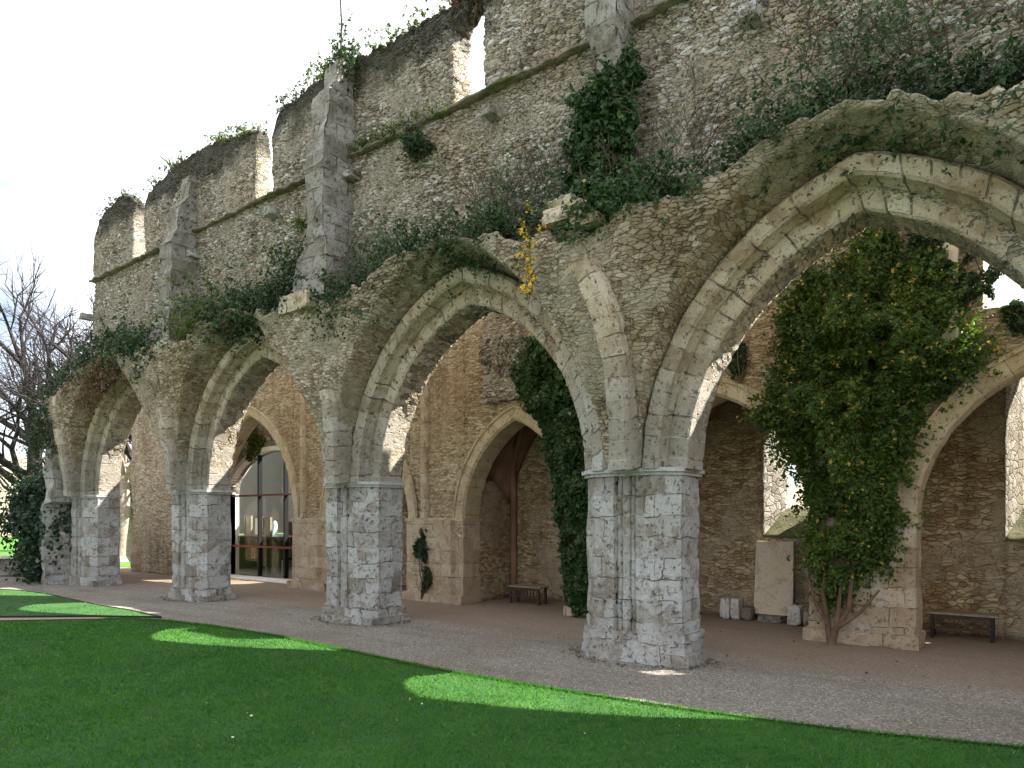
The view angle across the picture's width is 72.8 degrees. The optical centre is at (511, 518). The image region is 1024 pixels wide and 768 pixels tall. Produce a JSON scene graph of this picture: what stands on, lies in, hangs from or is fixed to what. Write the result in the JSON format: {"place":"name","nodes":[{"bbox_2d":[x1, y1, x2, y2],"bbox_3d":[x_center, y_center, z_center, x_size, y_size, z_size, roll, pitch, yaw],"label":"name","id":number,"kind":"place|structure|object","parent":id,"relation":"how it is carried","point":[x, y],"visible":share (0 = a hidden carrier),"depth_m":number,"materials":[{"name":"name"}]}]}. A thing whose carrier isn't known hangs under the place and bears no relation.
{"place":"outdoors","nodes":[
{"label":"outdoors","id":0,"kind":"place"},
{"bbox_2d":[0,589,156,615],"bbox_3d":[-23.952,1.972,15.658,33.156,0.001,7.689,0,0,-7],"label":"lawn","id":1,"kind":"structure","parent":0,"point":[67,603],"depth_m":15.56,"materials":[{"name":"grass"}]},
{"bbox_2d":[0,617,156,619],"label":"path","id":2,"kind":"structure","parent":0,"point":[54,618],"depth_m":13.84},
{"bbox_2d":[0,533,282,566],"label":"meadow","id":3,"kind":"structure","parent":0,"point":[6,551],"depth_m":43.11,"materials":[{"name":"green plant"}]},
{"bbox_2d":[0,310,52,494],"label":"bare tree","id":4,"kind":"object","parent":3,"relation":"on","point":[17,377],"visible":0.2,"depth_m":43.45,"materials":[{"name":"brown plant"}]},
{"bbox_2d":[0,241,129,493],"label":"bare tree","id":5,"kind":"object","parent":3,"relation":"on","point":[6,463],"visible":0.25,"depth_m":33.21,"materials":[{"name":"brown plant"}]},
{"bbox_2d":[0,251,130,462],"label":"bare tree","id":6,"kind":"object","parent":3,"relation":"on","point":[36,340],"visible":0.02,"depth_m":41.17,"materials":[{"name":"brown plant"}]},
{"bbox_2d":[0,268,131,490],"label":"bare tree","id":7,"kind":"object","parent":3,"relation":"on","point":[128,451],"visible":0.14,"depth_m":30.11,"materials":[{"name":"brown plant"}]},
{"bbox_2d":[119,437,132,561],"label":"stone wall","id":8,"kind":"structure","parent":3,"relation":"on","point":[126,538],"depth_m":32.13,"materials":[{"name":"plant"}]},
{"bbox_2d":[0,457,808,534],"bbox_3d":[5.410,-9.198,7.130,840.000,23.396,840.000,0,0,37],"label":"hills","id":9,"kind":"structure","parent":0,"point":[791,491],"depth_m":167.31,"materials":[{"name":"green plant"}]},
{"bbox_2d":[0,555,1023,745],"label":"gravel court","id":10,"kind":"object","parent":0,"point":[273,607],"depth_m":9.99,"materials":[{"name":"grey gravel"}]},
{"bbox_2d":[0,556,22,576],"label":"stone wall","id":11,"kind":"structure","parent":10,"relation":"on","point":[3,565],"depth_m":23.86,"materials":[{"name":"grey stone"}]},
{"bbox_2d":[0,441,71,584],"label":"evergreen shrub","id":12,"kind":"object","parent":10,"relation":"on","point":[24,507],"visible":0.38,"depth_m":21.16,"materials":[{"name":"green plant"}]},
{"bbox_2d":[6,618,101,620],"bbox_3d":[-8.901,1.982,13.457,1.888,0.055,0.018,0,0,-7],"label":"lawn edging","id":13,"kind":"object","parent":10,"relation":"on","point":[57,619],"visible":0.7,"depth_m":13.46,"materials":[{"name":"black metal"}]},
{"bbox_2d":[0,589,161,617],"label":"lawn edging","id":14,"kind":"object","parent":10,"relation":"on","point":[43,616],"visible":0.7,"depth_m":14.01,"materials":[{"name":"black metal"}]},
{"bbox_2d":[230,423,293,583],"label":"glazed hall","id":15,"kind":"structure","parent":10,"relation":"on","point":[260,486],"depth_m":26.30,"materials":[{"name":"clear glass"}]},
{"bbox_2d":[244,516,252,535],"bbox_3d":[-9.355,0.255,24.646,0.420,0.720,0.080,0,0,37],"label":"display frame","id":16,"kind":"object","parent":15,"relation":"on","point":[248,525],"visible":1,"depth_m":24.63,"materials":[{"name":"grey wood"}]},
{"bbox_2d":[251,548,256,557],"bbox_3d":[-9.076,1.220,24.435,0.260,0.360,0.080,0,0,37],"label":"display frame","id":17,"kind":"object","parent":15,"relation":"attached to","point":[253,552],"visible":0.97,"depth_m":24.38,"materials":[{"name":"orange wood"}]},
{"bbox_2d":[245,428,265,461],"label":"ivy","id":18,"kind":"object","parent":15,"relation":"attached to","point":[254,450],"depth_m":23.19,"materials":[{"name":"green plant"}]},
{"bbox_2d":[253,517,262,535],"bbox_3d":[-8.877,0.275,24.284,0.500,0.680,0.080,0,0,37],"label":"display frame","id":19,"kind":"object","parent":15,"relation":"on","point":[254,526],"visible":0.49,"depth_m":24.36,"materials":[{"name":"grey wood"}]},
{"bbox_2d":[263,517,271,535],"bbox_3d":[-8.439,0.285,23.951,0.450,0.660,0.080,0,0,37],"label":"display frame","id":20,"kind":"object","parent":15,"relation":"on","point":[267,526],"visible":1,"depth_m":23.93,"materials":[{"name":"grey wood"}]},
{"bbox_2d":[272,521,276,536],"bbox_3d":[-8.086,0.347,23.671,0.162,0.535,0.170,0,0,37],"label":"statue","id":21,"kind":"object","parent":15,"relation":"on","point":[274,528],"visible":1,"depth_m":23.60,"materials":[{"name":"white stone"}]},
{"bbox_2d":[279,558,291,576],"bbox_3d":[-7.569,1.645,23.278,0.320,0.650,0.300,0,0,37],"label":"table","id":22,"kind":"object","parent":15,"relation":"on","point":[282,563],"visible":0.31,"depth_m":23.24,"materials":[{"name":"grey wood"}]},
{"bbox_2d":[288,520,292,536],"bbox_3d":[-7.364,0.340,23.135,0.420,0.550,0.080,0,0,37],"label":"display frame","id":23,"kind":"object","parent":15,"relation":"on","point":[290,530],"visible":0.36,"depth_m":23.14,"materials":[{"name":"orange wood"}]},
{"bbox_2d":[507,584,548,605],"bbox_3d":[0.375,1.790,16.335,0.950,0.420,0.370,0,0,37],"label":"bench","id":24,"kind":"object","parent":10,"relation":"on","point":[524,587],"visible":1,"depth_m":16.20,"materials":[{"name":"grey wood"}]},
{"bbox_2d":[39,0,1023,669],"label":"ruined church wall","id":25,"kind":"structure","parent":10,"relation":"on","point":[639,324],"depth_m":10.91,"materials":[{"name":"stone"}]},
{"bbox_2d":[3,369,59,491],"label":"ledge shrub","id":26,"kind":"object","parent":25,"relation":"attached to","point":[36,424],"visible":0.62,"depth_m":20.44,"materials":[{"name":"green plant"}]},
{"bbox_2d":[23,310,141,415],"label":"ledge shrub","id":27,"kind":"object","parent":25,"relation":"on","point":[110,336],"visible":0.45,"depth_m":18.62,"materials":[{"name":"green plant"}]},
{"bbox_2d":[52,339,141,448],"bbox_3d":[-11.306,-3.312,18.999,4.257,2.815,1.700,0,0,37],"label":"dry growth","id":28,"kind":"object","parent":25,"relation":"attached to","point":[96,394],"visible":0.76,"depth_m":18.71,"materials":[{"name":"green plant"}]},
{"bbox_2d":[90,185,141,218],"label":"wall top moss","id":29,"kind":"object","parent":25,"relation":"on","point":[111,203],"depth_m":19.78,"materials":[{"name":"green plant"}]},
{"bbox_2d":[89,316,191,399],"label":"ledge shrub","id":30,"kind":"object","parent":25,"relation":"attached to","point":[134,346],"visible":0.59,"depth_m":16.75,"materials":[{"name":"green plant"}]},
{"bbox_2d":[142,150,193,192],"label":"wall top moss","id":31,"kind":"object","parent":25,"relation":"on","point":[165,167],"depth_m":18.15,"materials":[{"name":"green plant"}]},
{"bbox_2d":[154,147,182,169],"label":"spiky plant","id":32,"kind":"object","parent":25,"relation":"on","point":[170,165],"visible":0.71,"depth_m":17.90,"materials":[{"name":"green plant"}]},
{"bbox_2d":[131,247,255,377],"bbox_3d":[-7.382,-4.440,16.180,3.823,3.297,2.163,0,0,37],"label":"ledge shrub","id":33,"kind":"object","parent":25,"relation":"attached to","point":[190,323],"visible":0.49,"depth_m":15.76,"materials":[{"name":"green plant"}]},
{"bbox_2d":[175,274,285,365],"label":"ledge shrub","id":34,"kind":"object","parent":25,"relation":"on","point":[211,316],"visible":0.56,"depth_m":14.70,"materials":[{"name":"green plant"}]},
{"bbox_2d":[203,119,270,145],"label":"wall top moss","id":35,"kind":"object","parent":25,"relation":"on","point":[241,131],"depth_m":16.07,"materials":[{"name":"green plant"}]},
{"bbox_2d":[233,279,291,338],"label":"ledge shrub","id":36,"kind":"object","parent":25,"relation":"attached to","point":[271,304],"visible":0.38,"depth_m":13.53,"materials":[{"name":"green plant"}]},
{"bbox_2d":[230,234,324,305],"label":"ledge shrub","id":37,"kind":"object","parent":25,"relation":"attached to","point":[291,265],"visible":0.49,"depth_m":13.42,"materials":[{"name":"green plant"}]},
{"bbox_2d":[266,73,317,114],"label":"wall top moss","id":38,"kind":"object","parent":25,"relation":"on","point":[283,98],"depth_m":14.83,"materials":[{"name":"green plant"}]},
{"bbox_2d":[274,200,322,240],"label":"wall plant","id":39,"kind":"object","parent":25,"relation":"attached to","point":[301,224],"depth_m":13.41,"materials":[{"name":"green plant"}]},
{"bbox_2d":[300,38,358,90],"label":"wall top bush","id":40,"kind":"object","parent":25,"relation":"on","point":[320,75],"visible":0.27,"depth_m":14.08,"materials":[{"name":"green plant"}]},
{"bbox_2d":[331,0,359,46],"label":"bare sapling","id":41,"kind":"object","parent":25,"relation":"on","point":[340,14],"visible":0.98,"depth_m":14.03,"materials":[{"name":"brown plant"}]},
{"bbox_2d":[290,234,400,356],"bbox_3d":[-2.930,-3.875,12.645,2.728,2.250,1.810,0,0,37],"label":"ledge shrub","id":42,"kind":"object","parent":25,"relation":"attached to","point":[338,294],"visible":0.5,"depth_m":12.33,"materials":[{"name":"green plant"}]},
{"bbox_2d":[324,17,376,96],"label":"wall top bush","id":43,"kind":"object","parent":25,"relation":"attached to","point":[342,54],"visible":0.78,"depth_m":13.47,"materials":[{"name":"green plant"}]},
{"bbox_2d":[330,234,374,281],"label":"bare shrub","id":44,"kind":"object","parent":25,"relation":"on","point":[350,257],"visible":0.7,"depth_m":12.67,"materials":[{"name":"green plant"}]},
{"bbox_2d":[322,215,419,308],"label":"ledge shrub","id":45,"kind":"object","parent":25,"relation":"attached to","point":[358,267],"visible":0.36,"depth_m":12.48,"materials":[{"name":"green plant"}]},
{"bbox_2d":[338,98,446,154],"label":"string moss","id":46,"kind":"object","parent":25,"relation":"attached to","point":[363,143],"visible":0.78,"depth_m":12.77,"materials":[{"name":"green plant"}]},
{"bbox_2d":[351,0,451,52],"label":"wall top moss","id":47,"kind":"object","parent":25,"relation":"on","point":[416,23],"depth_m":12.80,"materials":[{"name":"green plant"}]},
{"bbox_2d":[390,103,434,165],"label":"wall plant","id":48,"kind":"object","parent":25,"relation":"attached to","point":[418,143],"depth_m":12.13,"materials":[{"name":"green plant"}]},
{"bbox_2d":[347,194,555,311],"bbox_3d":[-0.990,-4.260,11.333,4.125,1.665,2.449,0,0,37],"label":"ledge shrub","id":49,"kind":"object","parent":25,"relation":"attached to","point":[474,233],"visible":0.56,"depth_m":10.93,"materials":[{"name":"green plant"}]},
{"bbox_2d":[442,0,476,20],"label":"wall top bush","id":50,"kind":"object","parent":25,"relation":"on","point":[450,8],"visible":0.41,"depth_m":11.92,"materials":[{"name":"green plant"}]},
{"bbox_2d":[437,162,492,236],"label":"bare shrub","id":51,"kind":"object","parent":25,"relation":"on","point":[472,183],"visible":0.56,"depth_m":11.14,"materials":[{"name":"brown plant"}]},
{"bbox_2d":[465,126,575,239],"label":"bare shrub","id":52,"kind":"object","parent":25,"relation":"on","point":[507,187],"visible":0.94,"depth_m":9.99,"materials":[{"name":"brown plant"}]},
{"bbox_2d":[496,191,545,295],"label":"flowering plant","id":53,"kind":"object","parent":25,"relation":"attached to","point":[530,271],"visible":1,"depth_m":9.56,"materials":[{"name":"yellow plant"}]},
{"bbox_2d":[442,118,606,299],"bbox_3d":[0.201,-4.560,10.446,2.895,2.767,1.850,0,0,37],"label":"ledge shrub","id":54,"kind":"object","parent":25,"relation":"attached to","point":[556,193],"visible":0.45,"depth_m":10.37,"materials":[{"name":"green plant"}]},
{"bbox_2d":[559,38,648,216],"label":"ivy column","id":55,"kind":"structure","parent":25,"relation":"attached to","point":[598,110],"depth_m":9.53,"materials":[{"name":"green plant"}]},
{"bbox_2d":[577,113,671,193],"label":"bare shrub","id":56,"kind":"object","parent":25,"relation":"on","point":[602,148],"visible":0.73,"depth_m":9.34,"materials":[{"name":"brown plant"}]},
{"bbox_2d":[549,129,734,266],"bbox_3d":[1.613,-3.994,9.016,2.568,1.556,2.358,0,0,15],"label":"ledge shrub","id":57,"kind":"object","parent":25,"relation":"on","point":[623,195],"visible":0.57,"depth_m":8.75,"materials":[{"name":"green plant"}]},
{"bbox_2d":[609,55,764,190],"bbox_3d":[2.391,-4.860,8.785,2.038,1.882,1.941,0,0,37],"label":"bare shrub","id":58,"kind":"object","parent":25,"relation":"on","point":[697,118],"visible":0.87,"depth_m":8.66,"materials":[{"name":"brown plant"}]},
{"bbox_2d":[699,59,838,201],"bbox_3d":[3.048,-4.498,8.120,1.655,1.442,1.695,0,0,12],"label":"ledge shrub","id":59,"kind":"object","parent":25,"relation":"attached to","point":[752,140],"visible":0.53,"depth_m":7.89,"materials":[{"name":"green plant"}]},
{"bbox_2d":[755,0,886,103],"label":"bare shrub","id":60,"kind":"object","parent":25,"relation":"on","point":[871,18],"visible":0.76,"depth_m":7.94,"materials":[{"name":"brown plant"}]},
{"bbox_2d":[720,0,1020,235],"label":"ledge shrub","id":61,"kind":"object","parent":25,"relation":"attached to","point":[902,22],"visible":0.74,"depth_m":7.57,"materials":[{"name":"green plant"}]},
{"bbox_2d":[720,6,1023,184],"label":"ledge shrub","id":62,"kind":"object","parent":25,"relation":"attached to","point":[959,84],"visible":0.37,"depth_m":7.26,"materials":[{"name":"green plant"}]},
{"bbox_2d":[846,0,952,69],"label":"bare shrub","id":63,"kind":"object","parent":25,"relation":"on","point":[938,14],"visible":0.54,"depth_m":7.41,"materials":[{"name":"brown plant"}]},
{"bbox_2d":[912,35,1023,179],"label":"ledge shrub","id":64,"kind":"object","parent":25,"relation":"attached to","point":[1012,51],"visible":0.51,"depth_m":6.58,"materials":[{"name":"green plant"}]},
{"bbox_2d":[944,0,1023,29],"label":"bare shrub","id":65,"kind":"object","parent":25,"relation":"on","point":[967,8],"visible":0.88,"depth_m":7.10,"materials":[{"name":"brown plant"}]},
{"bbox_2d":[109,618,1022,748],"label":"lawn edging","id":66,"kind":"object","parent":10,"relation":"on","point":[706,711],"visible":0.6,"depth_m":6.91,"materials":[{"name":"black metal"}]},
{"bbox_2d":[130,229,1023,650],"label":"aisle wall","id":67,"kind":"structure","parent":10,"relation":"on","point":[470,419],"depth_m":16.27,"materials":[{"name":"stone"}]},
{"bbox_2d":[412,527,432,598],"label":"creeper","id":68,"kind":"object","parent":67,"relation":"attached to","point":[419,547],"visible":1,"depth_m":16.68,"materials":[{"name":"green plant"}]},
{"bbox_2d":[478,333,518,377],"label":"wall moss","id":69,"kind":"object","parent":67,"relation":"attached to","point":[499,372],"depth_m":15.32,"materials":[{"name":"green plant"}]},
{"bbox_2d":[509,335,588,617],"bbox_3d":[0.990,-0.987,14.033,3.090,6.559,0.967,0,0,37],"label":"hanging ivy","id":70,"kind":"object","parent":67,"relation":"attached to","point":[548,401],"visible":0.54,"depth_m":14.03,"materials":[{"name":"green plant"}]},
{"bbox_2d":[725,341,750,382],"bbox_3d":[3.951,-2.814,12.259,0.536,0.849,0.172,0,0,37],"label":"ivy wisp","id":71,"kind":"object","parent":67,"relation":"attached to","point":[738,365],"visible":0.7,"depth_m":12.21,"materials":[{"name":"green plant"}]},
{"bbox_2d":[907,233,955,282],"bbox_3d":[6.231,-4.200,10.336,0.666,1.484,0.251,0,0,37],"label":"ivy wisp","id":72,"kind":"object","parent":67,"relation":"attached to","point":[926,243],"visible":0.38,"depth_m":10.35,"materials":[{"name":"green plant"}]},
{"bbox_2d":[944,250,1004,312],"bbox_3d":[6.739,-3.610,10.120,0.286,1.198,0.857,0,0,-45],"label":"ivy wisp","id":73,"kind":"object","parent":67,"relation":"attached to","point":[989,275],"visible":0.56,"depth_m":10.08,"materials":[{"name":"green plant"}]},
{"bbox_2d":[998,298,1023,336],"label":"ivy wisp","id":74,"kind":"object","parent":67,"relation":"attached to","point":[1013,315],"visible":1,"depth_m":9.83,"materials":[{"name":"green plant"}]},
{"bbox_2d":[157,596,1023,735],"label":"leaf litter","id":75,"kind":"object","parent":10,"relation":"on","point":[707,661],"visible":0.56,"depth_m":10.13,"materials":[{"name":"brown plant"}]},
{"bbox_2d":[368,620,1023,743],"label":"gravel pebbles","id":76,"kind":"object","parent":10,"relation":"on","point":[737,680],"visible":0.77,"depth_m":8.56,"materials":[{"name":"grey gravel"}]},
{"bbox_2d":[402,377,1023,639],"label":"chapel row","id":77,"kind":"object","parent":10,"relation":"on","point":[972,546],"visible":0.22,"depth_m":14.02,"materials":[{"name":"stone"}]},
{"bbox_2d":[720,597,731,618],"bbox_3d":[4.295,1.789,13.907,0.217,0.444,0.306,0,0,37],"label":"stone block","id":78,"kind":"object","parent":10,"relation":"on","point":[725,607],"depth_m":13.78,"materials":[{"name":"grey stone"}]},
{"bbox_2d":[730,598,743,619],"bbox_3d":[4.461,1.793,13.776,0.184,0.446,0.318,0,0,37],"label":"stone block","id":79,"kind":"object","parent":10,"relation":"on","point":[736,604],"depth_m":13.66,"materials":[{"name":"grey stone"}]},
{"bbox_2d":[740,606,755,620],"bbox_3d":[4.663,1.867,13.723,0.269,0.273,0.313,0,0,37],"label":"stone block","id":80,"kind":"object","parent":10,"relation":"on","point":[747,613],"depth_m":13.62,"materials":[{"name":"stone"}]},
{"bbox_2d":[758,614,786,622],"bbox_3d":[5.053,1.937,13.474,0.532,0.132,0.405,0,0,37],"label":"stone block","id":81,"kind":"object","parent":10,"relation":"on","point":[768,618],"depth_m":13.32,"materials":[{"name":"grey stone"}]},
{"bbox_2d":[754,541,794,615],"bbox_3d":[5.134,1.160,13.579,0.731,1.420,0.242,0,0,37],"label":"stone slab","id":82,"kind":"object","parent":81,"relation":"on","point":[774,588],"depth_m":13.54,"materials":[{"name":"beige stone"}]},
{"bbox_2d":[787,604,803,625],"bbox_3d":[5.308,1.809,12.991,0.264,0.399,0.320,0,0,37],"label":"stone block","id":83,"kind":"object","parent":10,"relation":"on","point":[795,616],"depth_m":12.88,"materials":[{"name":"grey stone"}]},
{"bbox_2d":[803,606,808,626],"bbox_3d":[5.485,1.807,12.855,0.136,0.404,0.323,0,0,37],"label":"stone block","id":84,"kind":"object","parent":10,"relation":"on","point":[805,615],"depth_m":12.74,"materials":[{"name":"grey stone"}]},
{"bbox_2d":[736,226,1016,645],"bbox_3d":[5.229,-1.454,10.569,3.968,6.945,1.390,0,0,37],"label":"ivy tree","id":85,"kind":"object","parent":10,"relation":"on","point":[904,306],"visible":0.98,"depth_m":10.59,"materials":[{"name":"green plant"}]},
{"bbox_2d":[927,609,998,642],"bbox_3d":[7.470,1.780,11.517,0.980,0.440,0.370,0,0,37],"label":"bench","id":86,"kind":"object","parent":10,"relation":"on","point":[989,618],"visible":1,"depth_m":11.40,"materials":[{"name":"grey stone"}]},
{"bbox_2d":[0,616,1023,767],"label":"lawn","id":87,"kind":"structure","parent":0,"point":[611,757],"depth_m":6.65,"materials":[{"name":"plant"}]},
{"bbox_2d":[0,0,1023,486],"label":"sky","id":88,"kind":"structure","parent":0,"point":[89,89],"materials":[{"name":"white"}]}
]}

